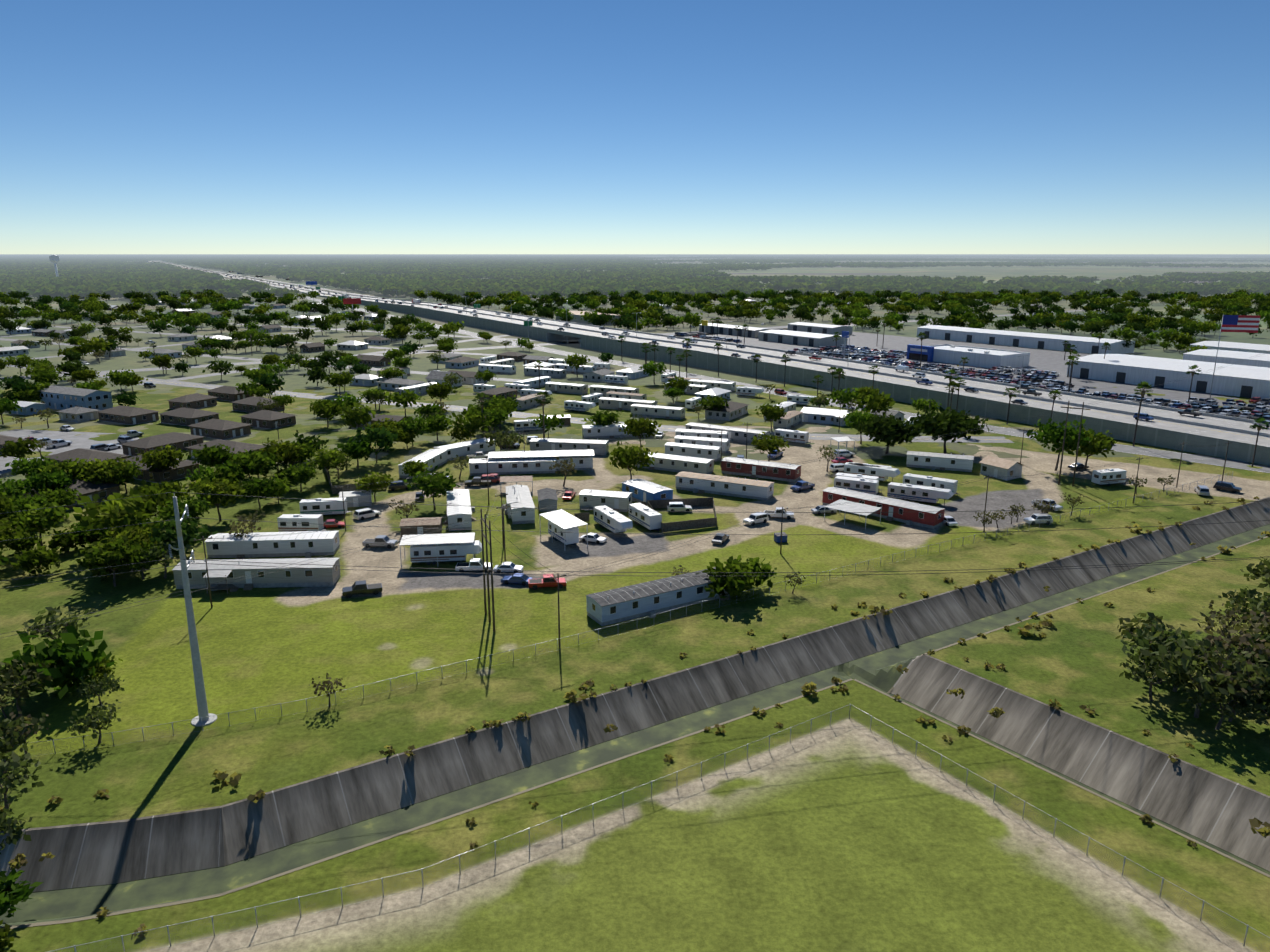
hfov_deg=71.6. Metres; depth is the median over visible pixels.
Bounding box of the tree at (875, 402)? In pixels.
[852,389,895,415]
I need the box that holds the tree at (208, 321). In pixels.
[204,317,218,327]
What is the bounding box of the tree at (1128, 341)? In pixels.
[1118,338,1137,347]
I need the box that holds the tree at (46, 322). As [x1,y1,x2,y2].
[33,317,55,329]
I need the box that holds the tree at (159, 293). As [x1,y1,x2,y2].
[156,291,173,296]
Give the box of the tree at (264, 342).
[261,338,274,351]
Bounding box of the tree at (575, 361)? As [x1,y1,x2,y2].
[563,353,590,376]
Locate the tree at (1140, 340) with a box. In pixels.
[1132,337,1145,348]
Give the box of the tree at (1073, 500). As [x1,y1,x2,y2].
[1060,493,1084,513]
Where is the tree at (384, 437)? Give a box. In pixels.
[337,424,397,462]
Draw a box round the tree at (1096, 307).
[1086,304,1101,310]
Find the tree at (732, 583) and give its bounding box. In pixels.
[695,558,772,601]
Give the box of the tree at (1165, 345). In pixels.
[1160,341,1171,351]
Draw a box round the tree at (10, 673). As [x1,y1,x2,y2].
[0,653,55,715]
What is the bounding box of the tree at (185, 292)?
[180,290,193,295]
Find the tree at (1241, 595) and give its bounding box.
[1218,584,1269,633]
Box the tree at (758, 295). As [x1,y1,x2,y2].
[753,292,763,301]
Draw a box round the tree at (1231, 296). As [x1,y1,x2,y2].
[1220,293,1236,299]
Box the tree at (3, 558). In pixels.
[0,548,8,564]
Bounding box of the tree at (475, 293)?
[469,292,481,297]
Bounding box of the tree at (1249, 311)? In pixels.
[1245,308,1254,314]
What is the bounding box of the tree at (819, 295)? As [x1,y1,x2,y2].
[811,293,823,298]
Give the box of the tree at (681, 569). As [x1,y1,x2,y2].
[670,565,690,575]
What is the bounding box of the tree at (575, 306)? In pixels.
[572,304,578,309]
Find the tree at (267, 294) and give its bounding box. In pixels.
[255,292,271,298]
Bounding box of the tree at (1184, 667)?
[1139,627,1269,717]
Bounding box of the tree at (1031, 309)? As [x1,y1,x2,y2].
[1023,303,1039,314]
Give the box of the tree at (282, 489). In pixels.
[265,475,297,502]
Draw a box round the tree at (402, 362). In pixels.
[388,356,413,366]
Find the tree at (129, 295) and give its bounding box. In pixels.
[123,290,134,299]
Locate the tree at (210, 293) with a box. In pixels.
[203,289,215,295]
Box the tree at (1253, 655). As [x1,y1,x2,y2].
[1244,638,1268,665]
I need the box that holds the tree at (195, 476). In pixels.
[186,465,224,486]
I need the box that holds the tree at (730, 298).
[723,295,732,301]
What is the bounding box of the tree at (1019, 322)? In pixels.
[1014,319,1024,329]
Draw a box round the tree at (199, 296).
[192,294,207,299]
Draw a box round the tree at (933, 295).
[928,293,943,300]
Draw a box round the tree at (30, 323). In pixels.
[26,320,34,327]
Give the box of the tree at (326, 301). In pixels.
[321,298,330,307]
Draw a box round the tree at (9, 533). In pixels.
[0,517,28,548]
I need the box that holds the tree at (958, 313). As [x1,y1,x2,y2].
[948,308,963,315]
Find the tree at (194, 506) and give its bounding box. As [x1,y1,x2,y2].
[154,491,210,524]
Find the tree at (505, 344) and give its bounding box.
[500,340,511,345]
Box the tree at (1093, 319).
[1084,316,1104,322]
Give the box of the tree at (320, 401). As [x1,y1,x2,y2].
[310,398,332,404]
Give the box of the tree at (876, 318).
[869,316,882,326]
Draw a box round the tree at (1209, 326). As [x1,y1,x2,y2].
[1196,323,1216,336]
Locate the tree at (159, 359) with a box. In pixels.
[150,353,174,373]
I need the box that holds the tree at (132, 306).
[114,304,137,311]
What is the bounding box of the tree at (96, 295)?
[86,292,100,298]
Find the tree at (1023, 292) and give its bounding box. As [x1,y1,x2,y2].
[1019,289,1029,295]
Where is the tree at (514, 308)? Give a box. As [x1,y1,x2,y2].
[508,305,522,313]
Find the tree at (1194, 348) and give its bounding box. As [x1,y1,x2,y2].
[1186,344,1207,351]
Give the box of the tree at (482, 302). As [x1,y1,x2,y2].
[477,299,491,305]
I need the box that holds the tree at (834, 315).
[830,311,839,318]
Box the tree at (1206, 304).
[1196,301,1213,313]
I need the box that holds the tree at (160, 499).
[127,485,189,521]
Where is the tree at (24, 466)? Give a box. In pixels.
[5,455,57,477]
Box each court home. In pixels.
[349,374,382,385]
[375,373,407,379]
[377,367,409,375]
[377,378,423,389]
[394,382,436,394]
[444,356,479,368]
[448,370,487,383]
[473,384,495,391]
[478,364,515,373]
[478,387,517,399]
[480,356,495,363]
[485,358,513,365]
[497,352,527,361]
[504,383,530,392]
[513,376,550,388]
[513,393,545,409]
[520,389,551,396]
[522,361,554,371]
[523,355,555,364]
[524,367,566,377]
[545,381,587,394]
[548,358,565,363]
[555,363,595,373]
[564,400,595,411]
[581,393,602,402]
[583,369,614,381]
[590,385,638,395]
[593,363,610,369]
[599,397,657,410]
[605,375,628,383]
[606,391,646,399]
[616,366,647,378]
[631,404,684,419]
[661,372,675,381]
[664,382,708,394]
[665,377,700,381]
[685,397,701,409]
[689,379,735,391]
[694,387,729,400]
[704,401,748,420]
[736,386,764,395]
[764,401,795,419]
[773,411,802,428]
[787,394,815,404]
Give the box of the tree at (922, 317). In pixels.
[915,312,931,320]
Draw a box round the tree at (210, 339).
[203,334,218,348]
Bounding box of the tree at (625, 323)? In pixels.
[618,316,637,329]
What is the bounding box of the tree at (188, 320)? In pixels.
[180,316,202,325]
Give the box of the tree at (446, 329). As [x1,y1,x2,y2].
[438,324,459,339]
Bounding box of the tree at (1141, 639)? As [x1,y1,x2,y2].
[1112,616,1211,683]
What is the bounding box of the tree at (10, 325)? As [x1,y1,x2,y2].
[0,318,20,334]
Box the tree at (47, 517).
[0,502,69,546]
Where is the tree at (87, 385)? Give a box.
[74,381,102,389]
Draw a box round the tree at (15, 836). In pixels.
[0,808,32,853]
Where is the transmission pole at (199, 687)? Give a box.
[168,493,216,725]
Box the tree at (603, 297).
[596,295,607,304]
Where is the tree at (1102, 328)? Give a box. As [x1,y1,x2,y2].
[1092,321,1108,332]
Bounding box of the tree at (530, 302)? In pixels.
[526,300,535,305]
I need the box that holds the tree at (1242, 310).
[1239,308,1248,314]
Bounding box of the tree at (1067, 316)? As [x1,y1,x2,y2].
[1058,312,1079,321]
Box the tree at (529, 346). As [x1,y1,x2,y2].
[524,343,536,351]
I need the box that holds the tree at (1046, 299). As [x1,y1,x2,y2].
[1038,297,1054,302]
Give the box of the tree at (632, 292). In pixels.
[628,290,640,295]
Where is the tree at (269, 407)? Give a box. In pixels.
[255,398,280,410]
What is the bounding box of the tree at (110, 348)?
[99,339,121,357]
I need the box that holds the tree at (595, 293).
[590,290,600,294]
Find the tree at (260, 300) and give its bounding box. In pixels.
[255,297,264,304]
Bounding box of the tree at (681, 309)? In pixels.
[679,305,687,311]
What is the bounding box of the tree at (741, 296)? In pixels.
[735,293,747,299]
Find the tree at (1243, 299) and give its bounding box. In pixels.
[1237,297,1250,300]
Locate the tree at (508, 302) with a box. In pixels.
[500,299,512,305]
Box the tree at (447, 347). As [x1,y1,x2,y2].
[436,342,457,352]
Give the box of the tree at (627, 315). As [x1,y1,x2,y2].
[621,311,635,319]
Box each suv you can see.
[36,437,54,444]
[90,443,110,449]
[117,436,133,442]
[143,382,155,387]
[353,508,380,519]
[388,480,411,490]
[481,474,499,483]
[501,443,518,448]
[526,436,538,443]
[667,502,691,512]
[743,513,768,525]
[774,388,786,394]
[785,350,795,354]
[829,464,844,472]
[837,449,854,456]
[912,372,925,377]
[1020,370,1030,374]
[1023,513,1052,524]
[1031,383,1042,386]
[1041,379,1052,384]
[1049,380,1059,384]
[1133,413,1153,420]
[1153,398,1162,401]
[1170,403,1182,407]
[1194,485,1209,495]
[1198,407,1211,412]
[1205,400,1217,404]
[1213,481,1241,492]
[1217,406,1230,411]
[1219,409,1231,415]
[1249,397,1260,402]
[1252,420,1269,427]
[1255,406,1267,411]
[1259,398,1269,404]
[1262,415,1269,420]
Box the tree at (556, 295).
[549,293,559,297]
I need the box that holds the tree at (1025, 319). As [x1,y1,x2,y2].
[1019,314,1035,325]
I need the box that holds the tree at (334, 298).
[327,296,340,302]
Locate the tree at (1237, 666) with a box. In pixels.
[1187,640,1269,719]
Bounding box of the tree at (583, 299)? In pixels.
[578,296,590,308]
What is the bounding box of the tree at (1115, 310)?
[1109,305,1124,314]
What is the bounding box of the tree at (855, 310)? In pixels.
[848,308,864,316]
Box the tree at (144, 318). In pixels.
[139,315,156,323]
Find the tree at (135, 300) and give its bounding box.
[130,298,142,302]
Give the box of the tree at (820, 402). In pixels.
[807,396,829,407]
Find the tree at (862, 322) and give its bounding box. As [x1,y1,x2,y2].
[854,319,869,328]
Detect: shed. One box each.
[339,490,371,506]
[399,517,441,537]
[537,488,557,511]
[546,415,570,424]
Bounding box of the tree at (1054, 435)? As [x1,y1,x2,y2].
[1026,418,1095,470]
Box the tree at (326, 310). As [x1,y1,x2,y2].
[317,305,329,313]
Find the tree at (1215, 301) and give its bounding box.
[1207,298,1221,303]
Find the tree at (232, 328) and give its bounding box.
[224,323,238,332]
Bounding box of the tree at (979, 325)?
[968,322,984,328]
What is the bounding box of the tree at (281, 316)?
[272,310,288,320]
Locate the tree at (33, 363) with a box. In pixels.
[26,358,50,368]
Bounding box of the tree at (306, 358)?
[289,352,309,368]
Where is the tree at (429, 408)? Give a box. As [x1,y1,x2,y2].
[413,403,445,418]
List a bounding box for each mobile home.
[172,558,340,593]
[205,531,339,558]
[398,449,446,478]
[433,438,494,460]
[443,489,475,530]
[469,457,555,475]
[488,449,594,471]
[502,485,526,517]
[505,486,534,523]
[529,438,608,454]
[578,489,632,512]
[582,423,653,438]
[585,567,728,625]
[621,479,672,504]
[635,452,714,473]
[665,442,720,461]
[675,428,728,438]
[675,434,729,452]
[675,471,774,500]
[686,422,769,442]
[721,457,801,481]
[822,487,944,528]
[906,451,973,471]
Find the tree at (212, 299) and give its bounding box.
[203,296,216,303]
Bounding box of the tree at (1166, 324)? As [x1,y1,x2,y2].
[1148,320,1179,332]
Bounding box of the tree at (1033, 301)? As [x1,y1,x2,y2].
[1030,299,1040,304]
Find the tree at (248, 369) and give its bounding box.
[242,368,258,381]
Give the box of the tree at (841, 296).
[835,294,846,300]
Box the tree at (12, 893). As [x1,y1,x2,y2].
[0,863,43,917]
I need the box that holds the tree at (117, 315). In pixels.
[106,311,122,324]
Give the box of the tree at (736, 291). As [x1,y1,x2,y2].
[729,289,740,300]
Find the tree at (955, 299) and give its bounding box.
[944,297,961,302]
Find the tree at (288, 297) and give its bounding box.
[279,295,296,302]
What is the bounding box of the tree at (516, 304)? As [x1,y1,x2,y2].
[511,303,525,311]
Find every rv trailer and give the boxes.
[277,514,326,531]
[299,497,352,514]
[410,540,481,564]
[514,419,545,431]
[548,520,578,545]
[594,505,632,532]
[629,503,661,532]
[774,429,809,443]
[834,476,881,495]
[835,472,881,492]
[844,462,891,473]
[850,462,900,480]
[887,482,953,504]
[903,473,960,496]
[1091,468,1126,485]
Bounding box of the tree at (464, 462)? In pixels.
[448,455,468,478]
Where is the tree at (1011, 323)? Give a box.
[1004,320,1022,328]
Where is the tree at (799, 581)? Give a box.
[783,571,805,592]
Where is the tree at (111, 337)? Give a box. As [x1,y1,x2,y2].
[105,335,116,339]
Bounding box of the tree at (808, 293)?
[805,291,813,296]
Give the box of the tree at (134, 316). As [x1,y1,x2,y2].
[125,313,141,322]
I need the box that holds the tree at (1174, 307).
[1164,304,1183,312]
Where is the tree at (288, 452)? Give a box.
[253,437,303,469]
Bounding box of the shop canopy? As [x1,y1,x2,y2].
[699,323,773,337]
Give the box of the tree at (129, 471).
[101,459,143,493]
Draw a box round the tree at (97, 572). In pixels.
[90,565,121,581]
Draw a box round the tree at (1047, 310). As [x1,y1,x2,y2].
[1035,308,1052,314]
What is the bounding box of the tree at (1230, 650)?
[1193,638,1262,672]
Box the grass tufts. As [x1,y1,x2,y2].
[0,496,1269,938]
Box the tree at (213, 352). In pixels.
[206,347,223,360]
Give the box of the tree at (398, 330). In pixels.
[388,323,414,341]
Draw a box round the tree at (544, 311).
[533,307,551,317]
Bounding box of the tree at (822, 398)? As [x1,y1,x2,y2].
[809,391,828,407]
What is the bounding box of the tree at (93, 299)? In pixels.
[85,296,99,300]
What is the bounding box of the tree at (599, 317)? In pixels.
[588,314,608,325]
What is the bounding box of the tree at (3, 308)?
[0,305,12,311]
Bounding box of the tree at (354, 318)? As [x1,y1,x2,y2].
[347,314,360,321]
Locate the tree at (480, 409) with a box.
[470,406,502,431]
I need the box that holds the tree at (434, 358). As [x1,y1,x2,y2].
[426,352,447,367]
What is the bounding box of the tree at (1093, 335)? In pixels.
[1092,332,1104,337]
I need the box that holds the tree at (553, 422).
[528,414,564,437]
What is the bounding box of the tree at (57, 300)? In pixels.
[52,296,66,303]
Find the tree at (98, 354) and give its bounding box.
[89,351,104,362]
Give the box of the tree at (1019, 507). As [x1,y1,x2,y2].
[1008,503,1028,521]
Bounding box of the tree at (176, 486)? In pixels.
[137,479,193,504]
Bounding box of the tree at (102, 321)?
[94,312,114,326]
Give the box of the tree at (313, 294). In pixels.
[307,291,319,298]
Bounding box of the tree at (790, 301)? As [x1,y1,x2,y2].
[786,298,800,305]
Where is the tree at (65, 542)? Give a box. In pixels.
[43,524,96,552]
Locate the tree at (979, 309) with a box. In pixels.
[971,306,987,314]
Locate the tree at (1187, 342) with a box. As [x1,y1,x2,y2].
[1178,339,1195,350]
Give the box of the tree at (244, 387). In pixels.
[236,380,258,394]
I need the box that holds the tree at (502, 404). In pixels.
[485,400,516,428]
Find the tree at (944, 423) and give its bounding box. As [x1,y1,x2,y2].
[904,404,992,453]
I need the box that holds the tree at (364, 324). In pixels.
[349,318,371,334]
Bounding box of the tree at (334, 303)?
[328,299,341,311]
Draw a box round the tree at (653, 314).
[642,309,660,325]
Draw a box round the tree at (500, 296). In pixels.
[497,293,506,298]
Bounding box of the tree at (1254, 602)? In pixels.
[1228,592,1269,627]
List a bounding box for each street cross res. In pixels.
[0,319,233,336]
[30,328,343,358]
[136,334,511,384]
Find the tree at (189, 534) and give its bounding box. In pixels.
[148,514,217,554]
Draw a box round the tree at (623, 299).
[620,297,631,302]
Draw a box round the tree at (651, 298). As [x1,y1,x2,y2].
[641,294,657,302]
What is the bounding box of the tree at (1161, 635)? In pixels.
[1129,629,1228,691]
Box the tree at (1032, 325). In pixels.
[1021,317,1041,331]
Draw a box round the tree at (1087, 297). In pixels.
[1083,295,1095,300]
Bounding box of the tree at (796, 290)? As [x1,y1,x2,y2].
[791,289,801,294]
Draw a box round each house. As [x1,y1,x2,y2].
[0,346,28,356]
[0,435,25,454]
[6,326,30,333]
[6,479,119,510]
[11,340,39,347]
[31,329,54,336]
[38,385,112,410]
[45,448,129,465]
[52,330,70,338]
[56,407,98,422]
[94,347,125,356]
[97,405,159,424]
[107,305,119,310]
[111,454,199,483]
[120,432,204,455]
[148,348,182,357]
[159,407,219,425]
[167,333,196,341]
[167,393,216,408]
[172,308,193,313]
[180,341,213,349]
[185,439,265,460]
[188,419,251,439]
[207,312,222,317]
[208,386,253,400]
[210,335,232,340]
[230,396,285,412]
[239,410,296,428]
[240,304,251,308]
[258,324,280,332]
[270,304,285,308]
[299,342,324,352]
[337,340,368,349]
[349,413,413,427]
[354,354,390,366]
[364,314,378,319]
[364,336,389,344]
[379,334,405,340]
[425,371,462,386]
[431,353,462,362]
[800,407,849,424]
[833,411,850,425]
[870,410,905,423]
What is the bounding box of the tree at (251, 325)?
[244,322,261,329]
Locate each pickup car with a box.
[46,439,71,447]
[119,430,143,436]
[342,580,382,597]
[362,535,397,548]
[455,558,492,572]
[464,477,491,486]
[467,451,487,458]
[490,473,499,478]
[528,574,565,589]
[764,507,793,519]
[767,450,782,458]
[790,480,814,491]
[809,355,821,359]
[916,378,932,384]
[975,371,983,375]
[995,367,1004,371]
[1000,374,1012,379]
[1013,376,1023,380]
[1015,384,1033,389]
[1022,389,1041,395]
[1027,377,1039,381]
[1031,498,1062,511]
[1039,372,1049,376]
[1055,381,1065,385]
[1078,388,1088,392]
[1099,394,1109,397]
[1117,396,1126,399]
[1124,397,1135,401]
[1132,398,1144,402]
[1142,399,1154,403]
[1162,399,1171,405]
[1168,400,1182,405]
[1178,404,1191,408]
[1178,408,1201,416]
[1186,397,1198,402]
[1190,405,1201,410]
[1195,398,1206,403]
[1210,405,1220,411]
[1222,399,1235,404]
[1224,402,1237,408]
[1228,411,1241,416]
[1234,403,1247,409]
[1239,412,1253,418]
[1244,404,1255,410]
[1250,413,1262,419]
[1251,410,1262,413]
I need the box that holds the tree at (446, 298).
[437,295,452,303]
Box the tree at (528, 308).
[524,306,535,310]
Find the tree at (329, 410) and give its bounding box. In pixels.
[309,400,345,426]
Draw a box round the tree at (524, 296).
[518,294,530,300]
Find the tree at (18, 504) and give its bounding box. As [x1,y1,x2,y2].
[2,493,46,527]
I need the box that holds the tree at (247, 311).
[242,307,251,314]
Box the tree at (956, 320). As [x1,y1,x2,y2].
[945,315,963,325]
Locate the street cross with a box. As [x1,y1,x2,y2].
[0,309,1100,378]
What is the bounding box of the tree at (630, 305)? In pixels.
[625,303,635,309]
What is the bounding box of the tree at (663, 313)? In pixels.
[660,311,674,318]
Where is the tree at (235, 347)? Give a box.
[230,344,242,352]
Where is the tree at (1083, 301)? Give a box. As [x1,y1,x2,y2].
[1077,299,1088,304]
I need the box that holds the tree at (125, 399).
[113,389,142,405]
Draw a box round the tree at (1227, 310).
[1223,307,1244,313]
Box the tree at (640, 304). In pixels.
[632,300,647,310]
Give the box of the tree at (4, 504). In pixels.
[0,495,14,520]
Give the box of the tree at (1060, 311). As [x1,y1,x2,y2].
[1053,307,1065,313]
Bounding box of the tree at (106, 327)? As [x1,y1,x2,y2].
[98,323,112,333]
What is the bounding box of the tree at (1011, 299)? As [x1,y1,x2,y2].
[1002,295,1016,307]
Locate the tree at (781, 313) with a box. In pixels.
[777,309,787,317]
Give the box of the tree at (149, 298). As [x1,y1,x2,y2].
[145,297,156,304]
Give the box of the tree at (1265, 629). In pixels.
[1246,620,1269,641]
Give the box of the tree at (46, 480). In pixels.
[18,469,79,494]
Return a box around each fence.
[8,473,1232,758]
[48,704,849,951]
[274,441,386,493]
[574,513,588,521]
[647,497,716,532]
[849,704,1269,951]
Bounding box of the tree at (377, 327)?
[372,323,383,332]
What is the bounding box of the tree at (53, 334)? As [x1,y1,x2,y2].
[47,330,60,338]
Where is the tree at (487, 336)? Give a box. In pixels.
[480,333,492,343]
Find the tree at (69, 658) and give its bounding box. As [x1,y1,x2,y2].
[0,625,114,699]
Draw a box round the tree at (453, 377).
[442,372,462,389]
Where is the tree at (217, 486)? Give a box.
[181,471,246,520]
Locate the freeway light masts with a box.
[292,284,1028,393]
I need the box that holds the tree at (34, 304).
[24,301,44,307]
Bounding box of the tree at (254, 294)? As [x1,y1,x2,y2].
[248,291,259,299]
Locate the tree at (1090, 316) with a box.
[1082,312,1101,322]
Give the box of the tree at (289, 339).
[268,334,299,350]
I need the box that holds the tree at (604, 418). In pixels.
[584,410,623,425]
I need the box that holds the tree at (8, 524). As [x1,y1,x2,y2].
[0,521,12,547]
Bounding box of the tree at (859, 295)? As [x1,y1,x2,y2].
[853,292,864,297]
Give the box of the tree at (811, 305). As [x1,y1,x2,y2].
[807,303,817,307]
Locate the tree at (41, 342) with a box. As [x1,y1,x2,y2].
[36,339,52,349]
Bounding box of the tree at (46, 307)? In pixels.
[34,303,56,311]
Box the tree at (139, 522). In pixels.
[116,516,165,537]
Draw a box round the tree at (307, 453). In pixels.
[278,438,316,464]
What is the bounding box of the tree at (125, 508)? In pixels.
[73,487,164,537]
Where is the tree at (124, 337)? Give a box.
[113,331,132,345]
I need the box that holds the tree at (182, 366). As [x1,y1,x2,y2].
[168,359,192,375]
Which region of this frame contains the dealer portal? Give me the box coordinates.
[906,344,933,361]
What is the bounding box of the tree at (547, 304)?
[544,301,555,307]
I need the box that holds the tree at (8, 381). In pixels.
[0,372,27,391]
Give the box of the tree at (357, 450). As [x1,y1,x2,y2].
[334,439,375,468]
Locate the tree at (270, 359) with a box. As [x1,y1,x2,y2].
[258,353,279,364]
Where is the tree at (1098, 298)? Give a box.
[1088,296,1105,300]
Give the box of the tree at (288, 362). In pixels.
[277,358,295,372]
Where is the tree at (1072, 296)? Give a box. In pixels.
[1069,292,1079,300]
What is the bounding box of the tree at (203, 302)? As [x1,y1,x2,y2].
[195,298,209,307]
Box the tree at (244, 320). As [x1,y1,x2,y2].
[236,315,251,323]
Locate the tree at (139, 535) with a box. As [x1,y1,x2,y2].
[87,523,159,570]
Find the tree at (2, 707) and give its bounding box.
[0,692,18,718]
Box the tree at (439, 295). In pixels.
[436,292,447,300]
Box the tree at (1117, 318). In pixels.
[1104,312,1127,329]
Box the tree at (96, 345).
[77,336,112,360]
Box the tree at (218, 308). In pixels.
[213,303,228,311]
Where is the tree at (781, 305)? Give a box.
[772,302,789,310]
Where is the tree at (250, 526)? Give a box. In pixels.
[226,516,260,537]
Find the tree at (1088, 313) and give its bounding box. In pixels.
[1083,310,1100,316]
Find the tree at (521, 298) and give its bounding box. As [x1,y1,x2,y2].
[513,296,527,302]
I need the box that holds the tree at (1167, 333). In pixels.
[1154,328,1181,341]
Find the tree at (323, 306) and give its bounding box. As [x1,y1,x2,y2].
[314,303,330,314]
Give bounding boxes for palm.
[150,343,156,355]
[247,332,253,352]
[472,392,490,437]
[479,410,490,433]
[534,360,543,389]
[535,390,552,437]
[618,336,625,360]
[641,342,649,363]
[641,346,650,364]
[650,344,658,363]
[666,347,675,371]
[676,355,684,376]
[681,349,691,377]
[682,338,691,352]
[709,318,714,335]
[713,317,719,335]
[714,343,722,376]
[741,324,748,342]
[752,354,760,382]
[780,354,790,386]
[811,375,823,405]
[827,366,836,392]
[832,371,846,401]
[833,334,839,357]
[834,368,843,400]
[868,365,878,389]
[881,321,887,347]
[916,332,927,367]
[944,369,957,406]
[945,380,959,412]
[955,377,965,410]
[960,357,968,375]
[1003,387,1019,423]
[1049,390,1061,430]
[1062,341,1069,359]
[1064,356,1079,391]
[1065,344,1076,376]
[1067,351,1080,382]
[1095,333,1103,353]
[1101,342,1110,358]
[1132,381,1152,445]
[1185,365,1200,402]
[1249,417,1268,466]
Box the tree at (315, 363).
[308,359,330,369]
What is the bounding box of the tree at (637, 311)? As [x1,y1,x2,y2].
[628,308,641,316]
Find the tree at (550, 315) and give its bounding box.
[544,310,555,318]
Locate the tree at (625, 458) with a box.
[609,441,657,478]
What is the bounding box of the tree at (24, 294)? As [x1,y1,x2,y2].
[20,292,28,297]
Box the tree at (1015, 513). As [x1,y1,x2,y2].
[1005,507,1021,523]
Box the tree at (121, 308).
[117,305,131,310]
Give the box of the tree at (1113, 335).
[1107,330,1119,338]
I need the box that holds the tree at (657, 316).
[645,312,663,320]
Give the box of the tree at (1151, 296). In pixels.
[1146,293,1159,303]
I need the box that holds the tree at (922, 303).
[914,300,928,311]
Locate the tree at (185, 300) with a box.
[178,296,192,302]
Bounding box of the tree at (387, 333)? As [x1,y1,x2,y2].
[380,328,397,341]
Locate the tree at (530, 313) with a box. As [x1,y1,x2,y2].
[526,309,533,315]
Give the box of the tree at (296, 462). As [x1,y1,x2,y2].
[282,457,301,467]
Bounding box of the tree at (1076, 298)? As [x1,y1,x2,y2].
[1072,295,1085,301]
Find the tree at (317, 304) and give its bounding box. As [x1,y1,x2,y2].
[310,302,319,312]
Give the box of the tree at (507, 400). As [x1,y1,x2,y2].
[486,393,520,408]
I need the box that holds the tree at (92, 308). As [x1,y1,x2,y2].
[82,304,98,312]
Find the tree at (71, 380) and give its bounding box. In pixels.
[66,378,77,387]
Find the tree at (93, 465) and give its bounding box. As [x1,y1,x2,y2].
[79,455,133,479]
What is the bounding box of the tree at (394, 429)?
[367,425,404,451]
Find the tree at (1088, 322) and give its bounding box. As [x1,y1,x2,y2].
[1085,320,1099,326]
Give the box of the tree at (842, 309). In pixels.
[834,305,850,313]
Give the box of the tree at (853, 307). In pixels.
[845,304,862,309]
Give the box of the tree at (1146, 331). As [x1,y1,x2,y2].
[1139,327,1154,334]
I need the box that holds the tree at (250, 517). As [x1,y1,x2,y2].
[236,508,265,532]
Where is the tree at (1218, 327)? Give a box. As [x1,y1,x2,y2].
[1207,323,1220,334]
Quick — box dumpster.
[774,532,786,542]
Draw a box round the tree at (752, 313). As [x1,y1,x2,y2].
[740,308,759,322]
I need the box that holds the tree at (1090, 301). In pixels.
[1086,300,1097,305]
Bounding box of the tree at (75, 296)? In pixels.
[67,293,79,299]
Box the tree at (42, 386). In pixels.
[25,381,51,393]
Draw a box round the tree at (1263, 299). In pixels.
[1259,296,1269,302]
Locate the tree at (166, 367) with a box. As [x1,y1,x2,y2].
[157,362,173,373]
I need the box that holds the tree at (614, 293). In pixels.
[608,290,620,295]
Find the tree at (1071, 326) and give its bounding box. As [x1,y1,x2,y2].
[1059,317,1080,334]
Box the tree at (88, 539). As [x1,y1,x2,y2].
[75,524,112,547]
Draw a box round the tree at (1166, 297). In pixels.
[1158,295,1168,301]
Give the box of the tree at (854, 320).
[847,317,864,328]
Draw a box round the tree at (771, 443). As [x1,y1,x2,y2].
[751,432,789,460]
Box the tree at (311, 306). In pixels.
[304,303,315,312]
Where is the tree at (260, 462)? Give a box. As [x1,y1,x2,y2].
[232,449,282,478]
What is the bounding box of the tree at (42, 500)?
[15,494,57,514]
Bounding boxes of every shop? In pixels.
[556,311,622,324]
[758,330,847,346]
[788,322,852,334]
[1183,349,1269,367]
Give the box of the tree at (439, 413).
[418,410,444,419]
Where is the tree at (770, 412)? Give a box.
[755,401,786,430]
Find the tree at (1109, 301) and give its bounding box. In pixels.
[1099,297,1118,311]
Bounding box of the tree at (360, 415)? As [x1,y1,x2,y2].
[330,400,382,429]
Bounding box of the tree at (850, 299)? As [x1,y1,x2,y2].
[846,296,858,303]
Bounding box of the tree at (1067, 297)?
[1062,295,1071,299]
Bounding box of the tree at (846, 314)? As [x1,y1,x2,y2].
[842,310,852,318]
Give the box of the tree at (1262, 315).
[1256,310,1269,329]
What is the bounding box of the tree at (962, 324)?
[956,321,967,326]
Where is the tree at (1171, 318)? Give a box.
[1160,313,1176,322]
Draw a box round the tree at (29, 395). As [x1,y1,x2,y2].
[13,389,41,401]
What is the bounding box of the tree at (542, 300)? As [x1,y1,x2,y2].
[537,295,547,303]
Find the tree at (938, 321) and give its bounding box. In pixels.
[928,317,947,324]
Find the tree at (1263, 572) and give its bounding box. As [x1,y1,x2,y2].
[1240,557,1269,587]
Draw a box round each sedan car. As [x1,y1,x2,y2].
[59,425,74,430]
[104,443,121,449]
[323,519,344,528]
[415,492,424,500]
[493,562,523,572]
[501,573,532,585]
[562,491,575,499]
[579,532,606,543]
[655,431,664,437]
[711,533,729,543]
[811,505,836,514]
[835,457,852,462]
[943,516,957,525]
[964,387,978,391]
[1011,399,1027,404]
[1068,463,1088,469]
[1152,402,1163,405]
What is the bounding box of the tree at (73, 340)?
[63,336,84,345]
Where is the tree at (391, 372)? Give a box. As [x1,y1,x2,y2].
[377,367,406,378]
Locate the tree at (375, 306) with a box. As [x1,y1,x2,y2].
[366,304,378,313]
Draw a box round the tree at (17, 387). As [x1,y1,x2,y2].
[2,375,36,400]
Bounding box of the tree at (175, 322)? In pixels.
[167,316,184,329]

